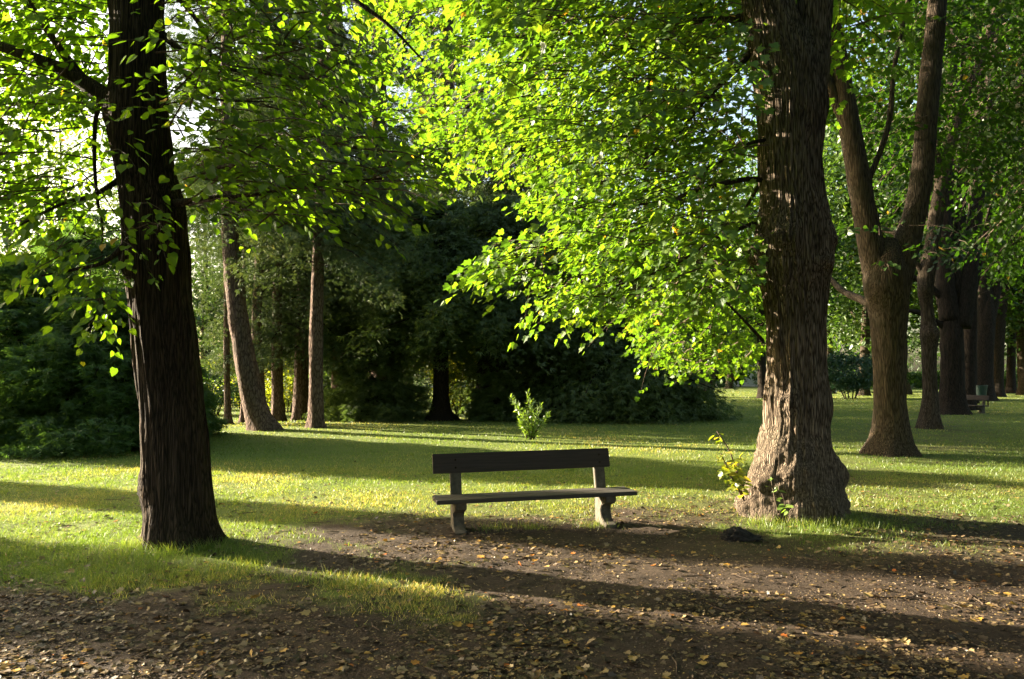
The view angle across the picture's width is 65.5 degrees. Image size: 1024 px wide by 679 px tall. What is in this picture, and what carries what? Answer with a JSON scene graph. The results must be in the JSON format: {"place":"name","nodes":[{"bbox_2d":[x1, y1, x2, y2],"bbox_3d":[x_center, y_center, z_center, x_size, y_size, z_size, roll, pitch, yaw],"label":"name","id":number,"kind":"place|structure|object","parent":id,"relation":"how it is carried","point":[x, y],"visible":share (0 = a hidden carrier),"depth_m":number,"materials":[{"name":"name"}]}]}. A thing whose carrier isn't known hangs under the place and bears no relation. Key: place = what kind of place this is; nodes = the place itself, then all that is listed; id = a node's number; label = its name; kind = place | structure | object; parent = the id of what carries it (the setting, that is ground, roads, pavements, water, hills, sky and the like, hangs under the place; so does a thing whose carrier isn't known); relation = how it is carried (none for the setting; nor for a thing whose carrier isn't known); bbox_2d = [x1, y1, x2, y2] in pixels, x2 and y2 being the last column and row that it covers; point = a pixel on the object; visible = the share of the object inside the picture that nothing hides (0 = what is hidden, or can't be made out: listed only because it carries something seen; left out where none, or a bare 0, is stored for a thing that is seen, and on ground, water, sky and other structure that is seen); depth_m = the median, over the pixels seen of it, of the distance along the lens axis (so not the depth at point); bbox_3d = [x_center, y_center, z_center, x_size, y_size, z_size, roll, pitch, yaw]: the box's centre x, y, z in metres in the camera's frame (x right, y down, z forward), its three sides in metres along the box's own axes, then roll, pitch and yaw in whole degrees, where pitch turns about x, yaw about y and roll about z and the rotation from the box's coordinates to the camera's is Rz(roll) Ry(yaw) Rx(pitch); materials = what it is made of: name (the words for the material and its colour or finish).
{"place":"outdoors","nodes":[
{"label":"outdoors","id":0,"kind":"place"},
{"bbox_2d":[0,0,1016,378],"label":"sky","id":1,"kind":"structure","parent":0,"point":[174,136],"materials":[{"name":"white"}]},
{"bbox_2d":[0,379,1023,678],"bbox_3d":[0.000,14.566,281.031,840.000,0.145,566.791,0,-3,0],"label":"ground","id":2,"kind":"structure","parent":0,"point":[644,575],"depth_m":6.76,"materials":[{"name":"green plant"}]},
{"bbox_2d":[0,204,37,256],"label":"park tree","id":3,"kind":"object","parent":2,"relation":"on","point":[5,248],"visible":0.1,"depth_m":56.25,"materials":[{"name":"green plant"}]},
{"bbox_2d":[0,113,113,273],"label":"park tree","id":4,"kind":"object","parent":2,"relation":"on","point":[15,210],"visible":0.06,"depth_m":63.55,"materials":[{"name":"green plant"}]},
{"bbox_2d":[0,119,117,254],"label":"park tree","id":5,"kind":"object","parent":2,"relation":"on","point":[81,166],"visible":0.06,"depth_m":78.70,"materials":[{"name":"green plant"}]},
{"bbox_2d":[0,254,119,451],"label":"evergreen shrub","id":6,"kind":"object","parent":2,"relation":"on","point":[9,274],"visible":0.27,"depth_m":17.13,"materials":[{"name":"green plant"}]},
{"bbox_2d":[0,86,119,286],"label":"park tree","id":7,"kind":"object","parent":2,"relation":"on","point":[81,153],"visible":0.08,"depth_m":65.55,"materials":[{"name":"green plant"}]},
{"bbox_2d":[37,197,121,276],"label":"park tree","id":8,"kind":"object","parent":2,"relation":"on","point":[118,228],"visible":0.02,"depth_m":59.17,"materials":[{"name":"green plant"}]},
{"bbox_2d":[0,284,214,459],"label":"evergreen shrub","id":9,"kind":"object","parent":2,"relation":"on","point":[110,397],"visible":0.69,"depth_m":16.32,"materials":[{"name":"green plant"}]},
{"bbox_2d":[1,209,216,442],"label":"evergreen shrub","id":10,"kind":"object","parent":2,"relation":"on","point":[94,252],"visible":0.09,"depth_m":19.09,"materials":[{"name":"green plant"}]},
{"bbox_2d":[112,179,249,386],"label":"park tree","id":11,"kind":"object","parent":2,"relation":"on","point":[203,323],"visible":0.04,"depth_m":47.29,"materials":[{"name":"green plant"}]},
{"bbox_2d":[198,342,230,435],"bbox_3d":[-8.937,0.595,20.494,3.150,4.658,3.156,0,-3,0],"label":"evergreen shrub","id":12,"kind":"object","parent":2,"relation":"on","point":[210,398],"visible":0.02,"depth_m":20.54,"materials":[{"name":"green plant"}]},
{"bbox_2d":[201,362,239,414],"bbox_3d":[-12.370,1.977,32.880,4.259,2.425,3.906,0,-3,0],"label":"undergrowth shrub","id":13,"kind":"object","parent":2,"relation":"on","point":[209,378],"visible":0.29,"depth_m":32.64,"materials":[{"name":"green plant"}]},
{"bbox_2d":[100,0,344,430],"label":"spruce tree","id":14,"kind":"object","parent":2,"relation":"on","point":[258,415],"visible":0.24,"depth_m":22.49,"materials":[{"name":"green plant"}]},
{"bbox_2d":[173,0,303,423],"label":"slim conifer","id":15,"kind":"object","parent":2,"relation":"on","point":[227,390],"visible":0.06,"depth_m":25.91,"materials":[{"name":"green plant"}]},
{"bbox_2d":[208,353,270,408],"bbox_3d":[-13.597,1.970,40.000,4.895,3.126,4.830,0,-3,0],"label":"undergrowth shrub","id":16,"kind":"object","parent":2,"relation":"on","point":[239,404],"visible":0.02,"depth_m":39.51,"materials":[{"name":"green plant"}]},
{"bbox_2d":[0,0,482,550],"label":"lime tree","id":17,"kind":"object","parent":2,"relation":"on","point":[130,100],"visible":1,"depth_m":7.32,"materials":[{"name":"green plant"}]},
{"bbox_2d":[196,55,292,422],"bbox_3d":[-9.132,-3.426,27.296,3.248,13.241,3.431,1,-3,-14],"label":"slim conifer","id":18,"kind":"object","parent":2,"relation":"on","point":[241,418],"visible":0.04,"depth_m":26.86,"materials":[{"name":"green plant"}]},
{"bbox_2d":[179,0,319,397],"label":"pale conifer","id":19,"kind":"object","parent":2,"relation":"on","point":[259,324],"visible":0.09,"depth_m":26.46,"materials":[{"name":"green plant"}]},
{"bbox_2d":[189,202,326,398],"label":"park tree","id":20,"kind":"object","parent":2,"relation":"on","point":[197,305],"visible":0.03,"depth_m":47.56,"materials":[{"name":"green plant"}]},
{"bbox_2d":[191,1,377,421],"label":"spruce tree","id":21,"kind":"object","parent":2,"relation":"on","point":[278,413],"visible":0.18,"depth_m":27.58,"materials":[{"name":"green plant"}]},
{"bbox_2d":[264,357,308,411],"bbox_3d":[-10.166,1.946,36.048,3.830,2.803,3.941,-2,-3,41],"label":"undergrowth shrub","id":22,"kind":"object","parent":2,"relation":"on","point":[288,378],"visible":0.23,"depth_m":35.26,"materials":[{"name":"yellow plant"}]},
{"bbox_2d":[198,0,408,420],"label":"spruce tree","id":23,"kind":"object","parent":2,"relation":"on","point":[300,394],"visible":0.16,"depth_m":28.35,"materials":[{"name":"green plant"}]},
{"bbox_2d":[299,609,310,615],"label":"fallen leaf","id":24,"kind":"object","parent":2,"relation":"on","point":[306,612],"visible":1,"depth_m":5.29,"materials":[{"name":"yellow plant"}]},
{"bbox_2d":[290,365,331,403],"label":"undergrowth shrub","id":25,"kind":"object","parent":2,"relation":"on","point":[326,378],"visible":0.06,"depth_m":34.46,"materials":[{"name":"green plant"}]},
{"bbox_2d":[221,0,424,427],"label":"spruce tree","id":26,"kind":"object","parent":2,"relation":"on","point":[315,417],"visible":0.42,"depth_m":23.19,"materials":[{"name":"green plant"}]},
{"bbox_2d":[218,0,453,412],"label":"tall spruce","id":27,"kind":"object","parent":2,"relation":"on","point":[286,356],"visible":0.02,"depth_m":29.16,"materials":[{"name":"green plant"}]},
{"bbox_2d":[300,348,434,422],"bbox_3d":[-5.016,1.755,28.119,4.695,3.040,4.542,0,-3,0],"label":"yew bush","id":28,"kind":"object","parent":2,"relation":"on","point":[369,396],"visible":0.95,"depth_m":27.32,"materials":[{"name":"green plant"}]},
{"bbox_2d":[285,3,471,383],"bbox_3d":[-5.370,-11.972,33.786,9.915,31.856,10.144,0,-3,0],"label":"tall spruce","id":29,"kind":"object","parent":2,"relation":"on","point":[383,87],"visible":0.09,"depth_m":32.77,"materials":[{"name":"green plant"}]},
{"bbox_2d":[323,192,467,380],"bbox_3d":[-4.633,-1.101,30.157,6.098,8.985,6.306,0,-3,0],"label":"yew tree","id":30,"kind":"object","parent":2,"relation":"on","point":[380,308],"visible":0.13,"depth_m":28.54,"materials":[{"name":"green plant"}]},
{"bbox_2d":[400,359,432,404],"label":"undergrowth shrub","id":31,"kind":"object","parent":2,"relation":"on","point":[424,383],"visible":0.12,"depth_m":39.87,"materials":[{"name":"green plant"}]},
{"bbox_2d":[304,199,562,420],"bbox_3d":[-2.695,-0.944,28.509,9.171,8.348,9.152,0,-3,0],"label":"yew tree","id":32,"kind":"object","parent":2,"relation":"on","point":[442,411],"visible":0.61,"depth_m":27.06,"materials":[{"name":"green plant"}]},
{"bbox_2d":[419,350,477,414],"bbox_3d":[-2.184,1.585,33.415,4.248,3.265,3.815,0,-3,0],"label":"bush","id":33,"kind":"object","parent":2,"relation":"on","point":[452,378],"visible":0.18,"depth_m":32.99,"materials":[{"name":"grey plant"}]},
{"bbox_2d":[400,0,508,405],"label":"tall spruce","id":34,"kind":"object","parent":2,"relation":"on","point":[452,84],"visible":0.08,"depth_m":42.02,"materials":[{"name":"green plant"}]},
{"bbox_2d":[464,370,527,421],"bbox_3d":[-0.539,2.092,28.219,2.380,2.097,2.331,0,-3,0],"label":"yew bush","id":35,"kind":"object","parent":2,"relation":"on","point":[492,409],"visible":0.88,"depth_m":27.81,"materials":[{"name":"green plant"}]},
{"bbox_2d":[360,193,635,419],"bbox_3d":[-0.810,-1.054,29.511,9.590,8.779,9.208,2,-3,-35],"label":"yew tree","id":36,"kind":"object","parent":2,"relation":"on","point":[490,224],"visible":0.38,"depth_m":27.86,"materials":[{"name":"green plant"}]},
{"bbox_2d":[414,33,603,391],"bbox_3d":[0.413,-8.439,39.488,11.228,25.545,10.980,2,-3,-40],"label":"tall spruce","id":37,"kind":"object","parent":2,"relation":"on","point":[484,190],"visible":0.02,"depth_m":39.11,"materials":[{"name":"green plant"}]},
{"bbox_2d":[0,492,1023,678],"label":"leaf scraps","id":38,"kind":"object","parent":2,"relation":"on","point":[535,657],"visible":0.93,"depth_m":5.24,"materials":[{"name":"brown plant"}]},
{"bbox_2d":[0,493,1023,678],"bbox_3d":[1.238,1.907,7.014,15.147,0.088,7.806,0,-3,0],"label":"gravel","id":39,"kind":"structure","parent":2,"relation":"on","point":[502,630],"depth_m":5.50,"materials":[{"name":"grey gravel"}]},
{"bbox_2d":[0,408,1023,678],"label":"leaf litter","id":40,"kind":"object","parent":2,"relation":"on","point":[158,666],"visible":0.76,"depth_m":5.18,"materials":[{"name":"brown plant"}]},
{"bbox_2d":[453,621,462,626],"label":"fallen leaf","id":41,"kind":"object","parent":40,"relation":"on","point":[457,623],"visible":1,"depth_m":5.07,"materials":[{"name":"yellow plant"}]},
{"bbox_2d":[508,388,550,439],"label":"sapling","id":42,"kind":"object","parent":2,"relation":"on","point":[524,427],"visible":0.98,"depth_m":19.96,"materials":[{"name":"green plant"}]},
{"bbox_2d":[432,448,637,534],"bbox_3d":[0.231,1.641,8.397,2.120,0.896,0.519,0,-3,-13],"label":"park bench","id":43,"kind":"object","parent":2,"relation":"on","point":[454,465],"visible":0.94,"depth_m":8.45,"materials":[{"name":"wood"}]},
{"bbox_2d":[449,190,644,421],"bbox_3d":[1.672,-1.355,31.723,9.693,9.726,9.256,0,-3,0],"label":"yew tree","id":44,"kind":"object","parent":2,"relation":"on","point":[471,385],"visible":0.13,"depth_m":28.84,"materials":[{"name":"green plant"}]},
{"bbox_2d":[514,113,652,246],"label":"park tree","id":45,"kind":"object","parent":2,"relation":"on","point":[604,179],"depth_m":60.87,"materials":[{"name":"green plant"}]},
{"bbox_2d":[192,246,1016,388],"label":"distant woodland","id":46,"kind":"object","parent":2,"relation":"on","point":[908,359],"visible":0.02,"depth_m":119.66,"materials":[{"name":"green plant"}]},
{"bbox_2d":[297,0,940,523],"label":"maple tree","id":47,"kind":"object","parent":2,"relation":"on","point":[797,468],"visible":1,"depth_m":8.88,"materials":[{"name":"green plant"}]},
{"bbox_2d":[498,244,744,424],"bbox_3d":[3.407,-0.185,30.116,9.991,7.296,9.486,1,-3,-25],"label":"yew tree","id":48,"kind":"object","parent":2,"relation":"on","point":[607,401],"visible":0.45,"depth_m":27.62,"materials":[{"name":"green plant"}]},
{"bbox_2d":[566,142,750,360],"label":"park tree","id":49,"kind":"object","parent":2,"relation":"on","point":[657,207],"visible":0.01,"depth_m":62.49,"materials":[{"name":"green plant"}]},
{"bbox_2d":[613,352,720,420],"bbox_3d":[5.679,1.760,30.200,4.413,2.862,4.344,0,-3,0],"label":"yew bush","id":50,"kind":"object","parent":2,"relation":"on","point":[684,390],"visible":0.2,"depth_m":28.96,"materials":[{"name":"green plant"}]},
{"bbox_2d":[654,247,750,396],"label":"park tree","id":51,"kind":"object","parent":2,"relation":"on","point":[712,337],"visible":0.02,"depth_m":59.62,"materials":[{"name":"green plant"}]},
{"bbox_2d":[654,262,752,387],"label":"park tree","id":52,"kind":"object","parent":2,"relation":"on","point":[700,341],"depth_m":61.67,"materials":[{"name":"green plant"}]},
{"bbox_2d":[666,244,759,395],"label":"park tree","id":53,"kind":"object","parent":2,"relation":"on","point":[713,373],"visible":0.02,"depth_m":60.28,"materials":[{"name":"green plant"}]},
{"bbox_2d":[696,358,754,386],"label":"bush","id":54,"kind":"object","parent":2,"relation":"on","point":[724,379],"visible":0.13,"depth_m":115.64,"materials":[{"name":"green plant"}]},
{"bbox_2d":[696,307,765,388],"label":"park tree","id":55,"kind":"object","parent":2,"relation":"on","point":[731,376],"visible":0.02,"depth_m":104.31,"materials":[{"name":"green plant"}]},
{"bbox_2d":[720,526,762,541],"bbox_3d":[2.231,1.926,7.745,0.419,0.220,0.208,0,-3,0],"label":"earth clod","id":56,"kind":"object","parent":2,"relation":"on","point":[736,534],"visible":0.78,"depth_m":7.69,"materials":[{"name":"brown soil"}]},
{"bbox_2d":[733,380,757,385],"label":"garden wall","id":57,"kind":"structure","parent":2,"relation":"on","point":[750,382],"depth_m":131.66,"materials":[{"name":"grey stone"}]},
{"bbox_2d":[744,364,757,379],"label":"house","id":58,"kind":"structure","parent":2,"relation":"on","point":[751,375],"depth_m":145.83,"materials":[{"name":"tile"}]},
{"bbox_2d":[675,127,853,366],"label":"park tree","id":59,"kind":"object","parent":2,"relation":"on","point":[739,195],"visible":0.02,"depth_m":86.34,"materials":[{"name":"green plant"}]},
{"bbox_2d":[667,191,862,397],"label":"park tree","id":60,"kind":"object","parent":2,"relation":"on","point":[761,371],"visible":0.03,"depth_m":57.56,"materials":[{"name":"green plant"}]},
{"bbox_2d":[723,27,914,393],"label":"park tree","id":61,"kind":"object","parent":2,"relation":"on","point":[855,255],"visible":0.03,"depth_m":72.46,"materials":[{"name":"green plant"}]},
{"bbox_2d":[732,101,953,395],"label":"park tree","id":62,"kind":"object","parent":2,"relation":"on","point":[862,332],"visible":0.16,"depth_m":63.80,"materials":[{"name":"green plant"}]},
{"bbox_2d":[827,346,872,398],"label":"bush","id":63,"kind":"object","parent":2,"relation":"on","point":[838,365],"visible":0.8,"depth_m":56.96,"materials":[{"name":"green plant"}]},
{"bbox_2d":[713,0,1023,456],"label":"lime tree","id":64,"kind":"object","parent":2,"relation":"on","point":[888,266],"visible":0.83,"depth_m":16.53,"materials":[{"name":"brown plant"}]},
{"bbox_2d":[854,367,913,390],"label":"bush","id":65,"kind":"object","parent":2,"relation":"on","point":[906,378],"visible":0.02,"depth_m":64.59,"materials":[{"name":"green plant"}]},
{"bbox_2d":[824,45,996,394],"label":"park tree","id":66,"kind":"object","parent":2,"relation":"on","point":[909,390],"visible":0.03,"depth_m":69.30,"materials":[{"name":"green plant"}]},
{"bbox_2d":[908,370,939,388],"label":"hedge","id":67,"kind":"object","parent":2,"relation":"on","point":[917,375],"visible":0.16,"depth_m":103.39,"materials":[{"name":"green plant"}]},
{"bbox_2d":[831,0,1023,428],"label":"crooked tree","id":68,"kind":"object","parent":2,"relation":"on","point":[929,415],"visible":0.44,"depth_m":24.73,"materials":[{"name":"green plant"}]},
{"bbox_2d":[849,156,1006,352],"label":"park tree","id":69,"kind":"object","parent":2,"relation":"on","point":[913,333],"depth_m":83.92,"materials":[{"name":"plant"}]},
{"bbox_2d":[845,0,1023,414],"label":"dark tree","id":70,"kind":"object","parent":2,"relation":"on","point":[955,294],"visible":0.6,"depth_m":33.94,"materials":[{"name":"green plant"}]},
{"bbox_2d":[845,9,1023,328],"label":"alley tree","id":71,"kind":"object","parent":2,"relation":"on","point":[855,243],"visible":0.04,"depth_m":60.47,"materials":[{"name":"green plant"}]},
{"bbox_2d":[849,0,1023,302],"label":"alley tree","id":72,"kind":"object","parent":2,"relation":"on","point":[1017,178],"visible":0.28,"depth_m":24.26,"materials":[{"name":"green plant"}]},
{"bbox_2d":[865,0,1023,275],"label":"alley tree","id":73,"kind":"object","parent":2,"relation":"on","point":[1006,244],"visible":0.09,"depth_m":36.82,"materials":[{"name":"green plant"}]},
{"bbox_2d":[875,3,1023,403],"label":"alley tree","id":74,"kind":"object","parent":2,"relation":"on","point":[978,401],"visible":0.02,"depth_m":51.66,"materials":[{"name":"green plant"}]},
{"bbox_2d":[878,167,1023,394],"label":"park tree","id":75,"kind":"object","parent":2,"relation":"on","point":[1019,344],"visible":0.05,"depth_m":67.37,"materials":[{"name":"green plant"}]},
{"bbox_2d":[878,100,1023,358],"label":"park tree","id":76,"kind":"object","parent":2,"relation":"on","point":[913,323],"depth_m":74.92,"materials":[{"name":"plant"}]},
{"bbox_2d":[887,3,1023,266],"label":"alley tree","id":77,"kind":"object","parent":2,"relation":"on","point":[913,109],"visible":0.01,"depth_m":50.93,"materials":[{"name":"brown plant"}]},
{"bbox_2d":[914,3,1023,400],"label":"dark tree","id":78,"kind":"object","parent":2,"relation":"on","point":[988,305],"visible":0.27,"depth_m":52.80,"materials":[{"name":"brown plant"}]},
{"bbox_2d":[919,1,1023,410],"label":"dark tree","id":79,"kind":"object","parent":2,"relation":"on","point":[970,343],"visible":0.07,"depth_m":37.82,"materials":[{"name":"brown plant"}]},
{"bbox_2d":[966,395,988,413],"bbox_3d":[19.906,2.883,34.860,0.518,0.895,2.000,1,-3,-18],"label":"park bench","id":80,"kind":"object","parent":2,"relation":"on","point":[983,398],"visible":0.45,"depth_m":34.22,"materials":[{"name":"wood"}]},
{"bbox_2d":[976,384,988,404],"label":"litter bin","id":81,"kind":"object","parent":2,"relation":"on","point":[981,389],"visible":0.69,"depth_m":43.68,"materials":[{"name":"green metal"}]},
{"bbox_2d":[953,164,1023,337],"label":"park tree","id":82,"kind":"object","parent":2,"relation":"on","point":[1021,324],"visible":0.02,"depth_m":63.89,"materials":[{"name":"green plant"}]},
{"bbox_2d":[990,1,1023,396],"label":"alley tree","id":83,"kind":"object","parent":2,"relation":"on","point":[999,341],"visible":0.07,"depth_m":61.75,"materials":[{"name":"brown plant"}]},
{"bbox_2d":[1005,324,1016,392],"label":"alley tree","id":84,"kind":"object","parent":2,"relation":"on","point":[1011,386],"visible":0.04,"depth_m":75.68,"materials":[{"name":"brown plant"}]},
{"bbox_2d":[1004,367,1017,386],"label":"hedge","id":85,"kind":"object","parent":2,"relation":"on","point":[1005,377],"visible":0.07,"depth_m":99.48,"materials":[{"name":"green plant"}]},
{"bbox_2d":[0,390,1023,635],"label":"grass","id":86,"kind":"structure","parent":0,"point":[138,550],"depth_m":10.52,"materials":[{"name":"green plant"}]}
]}

